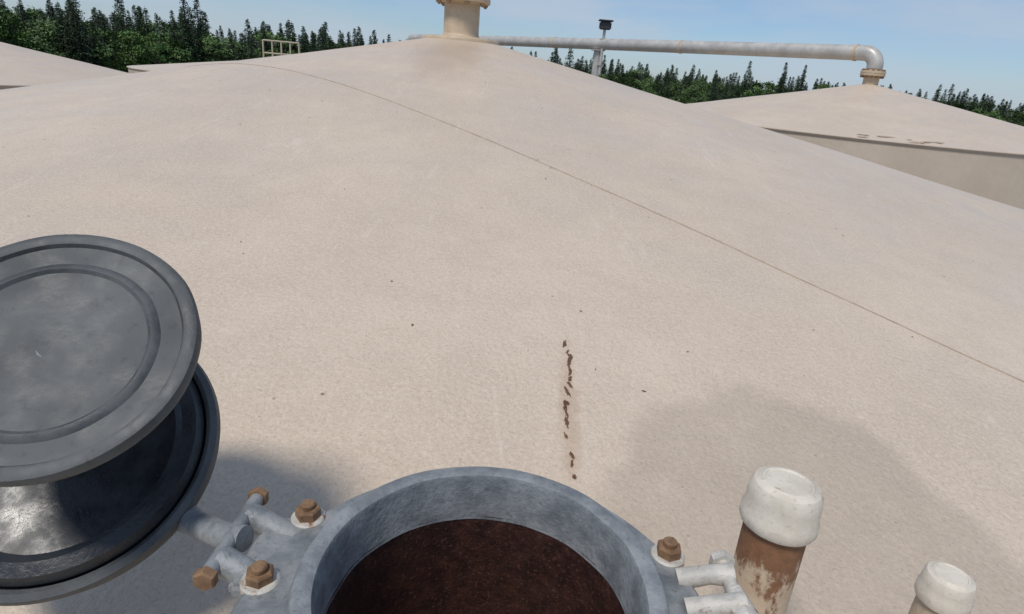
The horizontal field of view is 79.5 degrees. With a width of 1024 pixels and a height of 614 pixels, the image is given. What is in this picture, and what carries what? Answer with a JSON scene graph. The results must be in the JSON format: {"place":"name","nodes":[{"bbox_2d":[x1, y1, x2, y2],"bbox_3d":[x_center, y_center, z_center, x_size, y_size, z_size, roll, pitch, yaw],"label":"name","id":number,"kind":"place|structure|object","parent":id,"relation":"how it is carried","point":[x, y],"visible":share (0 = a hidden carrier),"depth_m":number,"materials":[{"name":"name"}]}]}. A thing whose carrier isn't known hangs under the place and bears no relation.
{"place":"outdoors","nodes":[
{"label":"outdoors","id":0,"kind":"place"},
{"bbox_2d":[0,0,1023,116],"label":"sky","id":1,"kind":"structure","parent":0,"point":[977,46],"materials":[{"name":"blue"}]},
{"label":"ground","id":2,"kind":"structure","parent":0,"visible":0},
{"bbox_2d":[0,42,130,89],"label":"storage tank","id":3,"kind":"object","parent":2,"relation":"on","point":[21,67],"visible":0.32,"depth_m":12.71,"materials":[{"name":"metal"}]},
{"bbox_2d":[127,61,229,72],"bbox_3d":[-9.010,-6.013,23.910,9.508,6.750,9.508,5,21,0],"label":"storage tank","id":4,"kind":"object","parent":2,"relation":"on","point":[139,68],"visible":0.12,"depth_m":20.25,"materials":[{"name":"metal"}]},
{"bbox_2d":[262,39,299,56],"bbox_3d":[-7.005,-7.471,18.754,1.069,1.174,0.076,-4,23,-22],"label":"guard railing","id":5,"kind":"object","parent":4,"relation":"on","point":[281,42],"visible":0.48,"depth_m":18.56,"materials":[{"name":"metal"}]},
{"bbox_2d":[0,38,1023,613],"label":"storage tank","id":6,"kind":"object","parent":2,"relation":"on","point":[652,318],"visible":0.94,"depth_m":1.32,"materials":[{"name":"metal"}]},
{"bbox_2d":[0,234,758,613],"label":"tank gauge hatch","id":7,"kind":"object","parent":6,"relation":"on","point":[110,426],"visible":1,"depth_m":0.53,"materials":[{"name":"metal"}]},
{"bbox_2d":[422,0,498,44],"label":"tank vent","id":8,"kind":"object","parent":6,"relation":"on","point":[461,19],"visible":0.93,"depth_m":3.74,"materials":[{"name":"metal"}]},
{"bbox_2d":[724,466,823,613],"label":"capped pipe","id":9,"kind":"object","parent":6,"relation":"on","point":[780,509],"visible":1,"depth_m":0.54,"materials":[{"name":"paint"}]},
{"bbox_2d":[908,561,976,613],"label":"capped pipe","id":10,"kind":"object","parent":6,"relation":"on","point":[940,587],"visible":1,"depth_m":0.57,"materials":[{"name":"paint"}]},
{"bbox_2d":[0,0,1023,125],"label":"distant forest","id":11,"kind":"object","parent":2,"relation":"on","point":[69,33],"visible":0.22,"depth_m":74.51,"materials":[{"name":"green plant"}]},
{"bbox_2d":[591,19,612,76],"bbox_3d":[2.480,-4.834,20.667,0.570,8.730,0.700,5,21,0],"label":"pipe support post","id":12,"kind":"object","parent":2,"relation":"on","point":[604,25],"visible":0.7,"depth_m":19.40,"materials":[{"name":"metal"}]},
{"bbox_2d":[407,34,885,84],"bbox_3d":[1.772,-8.126,20.760,0.509,1.779,20.169,-13,27,-38],"label":"overhead pipe","id":13,"kind":"object","parent":12,"relation":"attached to","point":[872,73],"visible":0.81,"depth_m":16.18,"materials":[{"name":"metal"}]},
{"bbox_2d":[687,84,1023,209],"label":"storage tank","id":14,"kind":"object","parent":2,"relation":"on","point":[977,154],"visible":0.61,"depth_m":10.72,"materials":[{"name":"metal"}]}
]}

